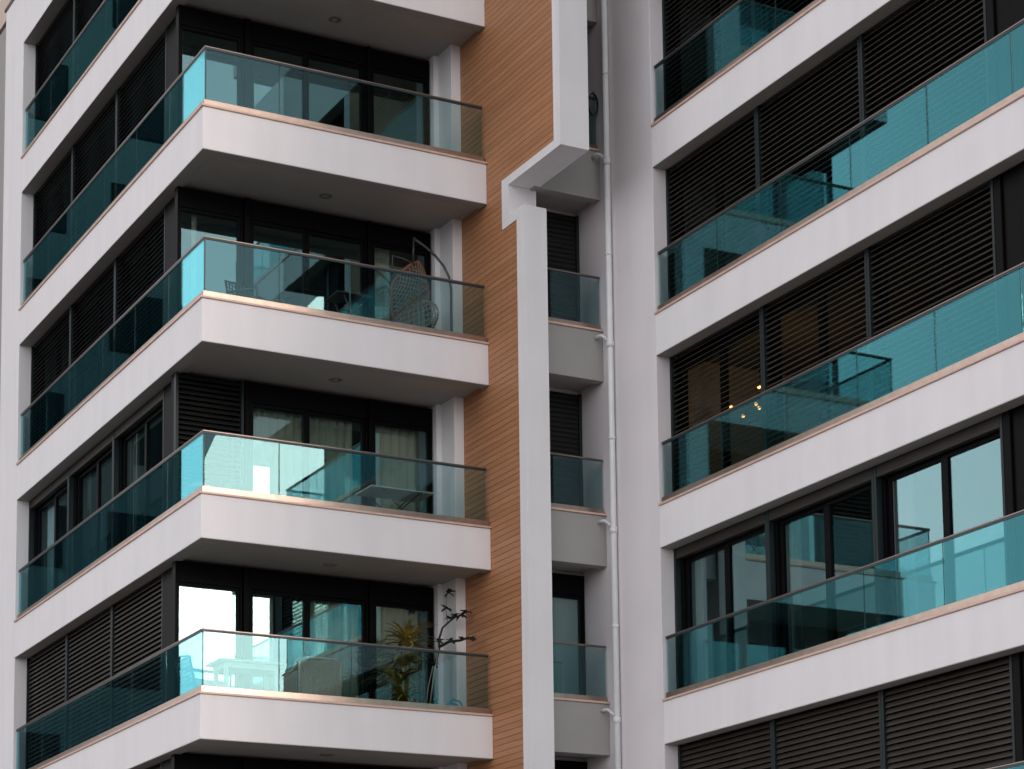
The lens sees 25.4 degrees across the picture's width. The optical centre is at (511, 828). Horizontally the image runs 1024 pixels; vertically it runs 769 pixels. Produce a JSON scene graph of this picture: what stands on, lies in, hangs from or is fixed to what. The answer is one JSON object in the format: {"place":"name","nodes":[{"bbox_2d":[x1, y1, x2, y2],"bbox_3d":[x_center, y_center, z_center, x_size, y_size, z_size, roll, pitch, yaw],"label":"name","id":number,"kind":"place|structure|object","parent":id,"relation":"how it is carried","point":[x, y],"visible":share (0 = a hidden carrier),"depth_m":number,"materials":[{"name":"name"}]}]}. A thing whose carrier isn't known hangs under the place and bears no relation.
{"place":"outdoors","nodes":[
{"label":"outdoors","id":0,"kind":"place"},
{"bbox_2d":[187,482,209,492],"bbox_3d":[-4.875,-5.135,35.439,0.380,0.491,0.380,3,-8,-28],"label":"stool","id":1,"kind":"object","parent":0,"point":[192,487],"visible":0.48,"depth_m":35.32,"materials":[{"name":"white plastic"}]},
{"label":"pavement","id":2,"kind":"structure","parent":0,"visible":0},
{"bbox_2d":[0,0,609,768],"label":"apartment building","id":3,"kind":"structure","parent":2,"relation":"on","point":[168,168],"depth_m":37.50,"materials":[{"name":"white paint"}]},
{"bbox_2d":[25,637,65,768],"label":"window","id":4,"kind":"structure","parent":3,"relation":"in","point":[51,656],"depth_m":42.61,"materials":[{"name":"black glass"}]},
{"bbox_2d":[28,470,67,606],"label":"window","id":5,"kind":"structure","parent":3,"relation":"in","point":[39,541],"depth_m":43.60,"materials":[{"name":"black glass"}]},
{"bbox_2d":[30,307,69,447],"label":"window","id":6,"kind":"structure","parent":3,"relation":"in","point":[39,353],"depth_m":43.56,"materials":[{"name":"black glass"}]},
{"bbox_2d":[32,147,71,291],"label":"window","id":7,"kind":"structure","parent":3,"relation":"in","point":[55,185],"depth_m":43.75,"materials":[{"name":"black glass"}]},
{"bbox_2d":[34,0,73,137],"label":"window","id":8,"kind":"structure","parent":3,"relation":"in","point":[58,37],"depth_m":44.08,"materials":[{"name":"black glass"}]},
{"bbox_2d":[65,606,111,750],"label":"window","id":9,"kind":"structure","parent":3,"relation":"in","point":[74,641],"depth_m":40.33,"materials":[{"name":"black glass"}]},
{"bbox_2d":[67,431,112,579],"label":"window","id":10,"kind":"structure","parent":3,"relation":"in","point":[80,475],"depth_m":41.31,"materials":[{"name":"black glass"}]},
{"bbox_2d":[69,260,114,411],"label":"window","id":11,"kind":"structure","parent":3,"relation":"in","point":[78,312],"depth_m":41.26,"materials":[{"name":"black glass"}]},
{"bbox_2d":[71,91,116,247],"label":"window","id":12,"kind":"structure","parent":3,"relation":"in","point":[80,152],"depth_m":41.47,"materials":[{"name":"black glass"}]},
{"bbox_2d":[73,0,116,85],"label":"window","id":13,"kind":"structure","parent":3,"relation":"in","point":[81,8],"depth_m":42.10,"materials":[{"name":"black glass"}]},
{"bbox_2d":[117,0,137,27],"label":"window","id":14,"kind":"structure","parent":3,"relation":"in","point":[124,7],"depth_m":40.35,"materials":[{"name":"black glass"}]},
{"bbox_2d":[110,573,162,728],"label":"window","id":15,"kind":"structure","parent":3,"relation":"in","point":[121,612],"depth_m":38.00,"materials":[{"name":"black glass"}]},
{"bbox_2d":[112,388,163,547],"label":"window","id":16,"kind":"structure","parent":3,"relation":"in","point":[126,438],"depth_m":39.00,"materials":[{"name":"black glass"}]},
{"bbox_2d":[114,206,165,370],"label":"window","id":17,"kind":"structure","parent":3,"relation":"in","point":[123,266],"depth_m":38.94,"materials":[{"name":"black metal"}]},
{"bbox_2d":[116,28,166,196],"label":"window","id":18,"kind":"structure","parent":3,"relation":"in","point":[145,76],"depth_m":39.14,"materials":[{"name":"black glass"}]},
{"bbox_2d":[175,655,231,694],"bbox_3d":[-4.844,-2.222,35.522,0.743,0.931,0.700,3,-8,-28],"label":"armchair","id":19,"kind":"object","parent":3,"relation":"on","point":[194,683],"visible":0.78,"depth_m":35.33,"materials":[{"name":"white plastic"}]},
{"bbox_2d":[171,754,241,768],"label":"window","id":20,"kind":"structure","parent":3,"relation":"in","point":[178,761],"depth_m":35.82,"materials":[{"name":"black glass"}]},
{"bbox_2d":[172,561,241,698],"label":"window","id":21,"kind":"structure","parent":3,"relation":"in","point":[215,591],"depth_m":36.32,"materials":[{"name":"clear glass"}]},
{"bbox_2d":[171,371,243,506],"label":"window","id":22,"kind":"structure","parent":3,"relation":"in","point":[233,392],"depth_m":36.55,"materials":[{"name":"black metal"}]},
{"bbox_2d":[174,186,242,315],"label":"window","id":23,"kind":"structure","parent":3,"relation":"in","point":[194,202],"depth_m":36.95,"materials":[{"name":"black glass"}]},
{"bbox_2d":[175,4,242,130],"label":"window","id":24,"kind":"structure","parent":3,"relation":"in","point":[188,19],"depth_m":37.32,"materials":[{"name":"black glass"}]},
{"bbox_2d":[209,477,239,488],"bbox_3d":[-4.464,-5.183,35.313,0.529,0.543,0.620,3,-8,-28],"label":"potted plant","id":25,"kind":"object","parent":3,"relation":"on","point":[227,486],"visible":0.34,"depth_m":35.23,"materials":[{"name":"green plant"}]},
{"bbox_2d":[205,657,286,690],"bbox_3d":[-4.127,-2.178,35.228,1.100,0.750,0.660,3,-8,-28],"label":"table","id":26,"kind":"object","parent":3,"relation":"on","point":[228,666],"visible":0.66,"depth_m":35.14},
{"bbox_2d":[224,280,283,302],"bbox_3d":[-4.146,-8.368,36.413,0.743,0.931,0.700,-5,-8,33],"label":"lounge chair","id":27,"kind":"object","parent":3,"relation":"on","point":[237,289],"visible":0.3,"depth_m":36.44,"materials":[{"name":"grey metal"}]},
{"bbox_2d":[250,20,365,131],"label":"window","id":28,"kind":"structure","parent":3,"relation":"in","point":[306,46],"depth_m":38.15,"materials":[{"name":"black glass"}]},
{"bbox_2d":[250,199,366,316],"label":"window","id":29,"kind":"structure","parent":3,"relation":"in","point":[307,223],"depth_m":37.77,"materials":[{"name":"black glass"}]},
{"bbox_2d":[249,382,367,505],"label":"window","id":30,"kind":"structure","parent":3,"relation":"in","point":[276,412],"depth_m":37.42,"materials":[{"name":"clear glass"}]},
{"bbox_2d":[249,568,368,698],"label":"window","id":31,"kind":"structure","parent":3,"relation":"in","point":[329,604],"depth_m":37.23,"materials":[{"name":"black glass"}]},
{"bbox_2d":[249,759,368,768],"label":"window","id":32,"kind":"structure","parent":3,"relation":"in","point":[253,763],"depth_m":36.53,"materials":[{"name":"black glass"}]},
{"bbox_2d":[281,656,342,695],"bbox_3d":[-3.164,-2.190,35.936,0.792,0.924,0.760,3,-8,-28],"label":"armchair","id":33,"kind":"object","parent":3,"relation":"on","point":[319,678],"visible":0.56,"depth_m":35.67,"materials":[{"name":"grey fabric"}]},
{"bbox_2d":[325,290,371,314],"bbox_3d":[-2.667,-8.258,37.145,0.620,0.867,0.500,3,-8,-28],"label":"folding table","id":34,"kind":"object","parent":3,"relation":"on","point":[348,298],"visible":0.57,"depth_m":37.12,"materials":[{"name":"grey metal"}]},
{"bbox_2d":[356,485,433,509],"bbox_3d":[-1.902,-5.095,36.882,1.120,0.708,0.620,3,-8,-28],"label":"folding table","id":35,"kind":"object","parent":3,"relation":"on","point":[393,493],"visible":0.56,"depth_m":36.86,"materials":[{"name":"grey metal"}]},
{"bbox_2d":[360,619,439,703],"bbox_3d":[-1.756,-2.490,37.051,1.417,1.760,1.266,3,-8,-28],"label":"potted plant","id":36,"kind":"object","parent":3,"relation":"on","point":[406,636],"visible":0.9,"depth_m":36.95,"materials":[{"name":"green plant"}]},
{"bbox_2d":[370,48,429,145],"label":"window","id":37,"kind":"structure","parent":3,"relation":"in","point":[384,63],"depth_m":39.00,"materials":[{"name":"black glass"}]},
{"bbox_2d":[371,222,430,327],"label":"window","id":38,"kind":"structure","parent":3,"relation":"in","point":[384,238],"depth_m":38.56,"materials":[{"name":"black glass"}]},
{"bbox_2d":[372,400,432,513],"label":"window","id":39,"kind":"structure","parent":3,"relation":"in","point":[394,426],"depth_m":38.27,"materials":[{"name":"black glass"}]},
{"bbox_2d":[373,582,433,703],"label":"window","id":40,"kind":"structure","parent":3,"relation":"in","point":[396,603],"depth_m":37.86,"materials":[{"name":"black glass"}]},
{"bbox_2d":[390,237,452,331],"bbox_3d":[-1.738,-8.819,37.776,0.973,2.079,1.218,-6,-9,38],"label":"hanging chair","id":41,"kind":"object","parent":3,"relation":"on","point":[412,305],"visible":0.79,"depth_m":37.71,"materials":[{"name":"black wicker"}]},
{"bbox_2d":[433,698,462,705],"bbox_3d":[-1.018,-1.875,36.857,0.567,0.474,0.250,3,-8,-28],"label":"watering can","id":42,"kind":"object","parent":3,"relation":"on","point":[450,702],"visible":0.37,"depth_m":36.83,"materials":[{"name":"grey plastic"}]},
{"bbox_2d":[426,587,476,703],"bbox_3d":[-0.984,-2.817,37.098,0.981,2.401,0.618,-2,-7,14],"label":"climbing plant","id":43,"kind":"object","parent":3,"relation":"on","point":[450,640],"visible":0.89,"depth_m":37.19,"materials":[{"name":"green plant"}]},
{"bbox_2d":[547,211,579,321],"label":"window","id":44,"kind":"structure","parent":3,"relation":"in","point":[566,306],"depth_m":38.01,"materials":[{"name":"black glass"}]},
{"bbox_2d":[549,391,582,506],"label":"window","id":45,"kind":"structure","parent":3,"relation":"in","point":[565,410],"depth_m":37.62,"materials":[{"name":"black glass"}]},
{"bbox_2d":[552,573,585,694],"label":"window","id":46,"kind":"structure","parent":3,"relation":"in","point":[564,586],"depth_m":37.31,"materials":[{"name":"black glass"}]},
{"bbox_2d":[555,760,586,768],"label":"window","id":47,"kind":"structure","parent":3,"relation":"in","point":[559,764],"depth_m":36.93,"materials":[{"name":"black glass"}]},
{"bbox_2d":[588,91,598,115],"bbox_3d":[1.338,-12.020,37.705,0.203,0.411,0.102,3,-8,-28],"label":"cable coil","id":48,"kind":"object","parent":3,"relation":"hanging from","point":[597,102],"visible":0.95,"depth_m":37.70,"materials":[{"name":"black rubber"}]},
{"bbox_2d":[576,0,1023,768],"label":"apartment building","id":49,"kind":"structure","parent":2,"relation":"on","point":[816,562],"depth_m":33.46,"materials":[{"name":"grey paint"}]},
{"bbox_2d":[662,0,753,110],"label":"window","id":50,"kind":"structure","parent":49,"relation":"in","point":[671,11],"depth_m":36.17,"materials":[{"name":"black glass"}]},
{"bbox_2d":[665,108,758,299],"bbox_3d":[3.170,-9.397,35.068,0.240,2.531,2.553,3,-8,-28],"label":"window","id":51,"kind":"structure","parent":49,"relation":"in","point":[676,178],"depth_m":35.23,"materials":[{"name":"black glass"}]},
{"bbox_2d":[669,307,764,491],"bbox_3d":[3.208,-6.320,34.689,0.240,2.531,2.553,3,-8,-28],"label":"window","id":52,"kind":"structure","parent":49,"relation":"in","point":[679,366],"depth_m":34.90,"materials":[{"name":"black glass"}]},
{"bbox_2d":[674,511,769,688],"bbox_3d":[3.255,-3.243,34.314,0.262,2.531,2.553,3,-8,-28],"label":"window","id":53,"kind":"structure","parent":49,"relation":"in","point":[689,571],"depth_m":35.11,"materials":[{"name":"black glass"}]},
{"bbox_2d":[678,720,772,768],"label":"window shutter","id":54,"kind":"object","parent":49,"relation":"in","point":[730,744],"depth_m":33.87,"materials":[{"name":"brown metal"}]},
{"bbox_2d":[730,343,760,417],"bbox_3d":[3.805,-6.928,35.097,0.287,1.257,1.244,3,-8,-28],"label":"chandelier","id":55,"kind":"object","parent":49,"relation":"hanging from","point":[758,387],"visible":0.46,"depth_m":35.20,"materials":[{"name":"gold metal"}]},
{"bbox_2d":[753,0,813,44],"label":"window","id":56,"kind":"structure","parent":49,"relation":"in","point":[763,19],"depth_m":34.16,"materials":[{"name":"black glass"}]},
{"bbox_2d":[756,36,863,244],"bbox_3d":[4.375,-9.689,32.824,0.240,2.531,2.564,3,-8,-28],"label":"window","id":57,"kind":"structure","parent":49,"relation":"in","point":[811,86],"depth_m":32.96,"materials":[{"name":"black glass"}]},
{"bbox_2d":[761,249,870,449],"bbox_3d":[4.413,-6.612,32.444,0.240,2.531,2.564,3,-8,-28],"label":"window","id":58,"kind":"structure","parent":49,"relation":"in","point":[771,316],"depth_m":32.55,"materials":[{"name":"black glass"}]},
{"bbox_2d":[766,467,877,659],"bbox_3d":[4.457,-3.536,32.067,0.255,2.531,2.564,3,-8,-28],"label":"window","id":59,"kind":"structure","parent":49,"relation":"in","point":[784,547],"depth_m":32.86,"materials":[{"name":"black glass"}]},
{"bbox_2d":[772,690,882,768],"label":"window shutter","id":60,"kind":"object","parent":49,"relation":"in","point":[832,717],"depth_m":31.67,"materials":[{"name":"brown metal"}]},
{"bbox_2d":[859,0,989,181],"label":"window","id":61,"kind":"structure","parent":49,"relation":"in","point":[871,45],"depth_m":30.83,"materials":[{"name":"black glass"}]},
{"bbox_2d":[866,179,999,400],"bbox_3d":[5.644,-6.911,30.150,0.240,2.531,2.664,3,-8,-28],"label":"window","id":62,"kind":"structure","parent":49,"relation":"in","point":[878,258],"depth_m":30.24,"materials":[{"name":"black glass"}]},
{"bbox_2d":[873,413,1008,625],"bbox_3d":[5.689,-3.834,29.774,0.255,2.531,2.664,3,-8,-28],"label":"window","id":63,"kind":"structure","parent":49,"relation":"in","point":[897,591],"depth_m":30.58,"materials":[{"name":"black glass"}]},
{"bbox_2d":[881,654,1016,768],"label":"window shutter","id":64,"kind":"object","parent":49,"relation":"in","point":[951,686],"depth_m":29.37,"materials":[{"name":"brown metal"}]}
]}

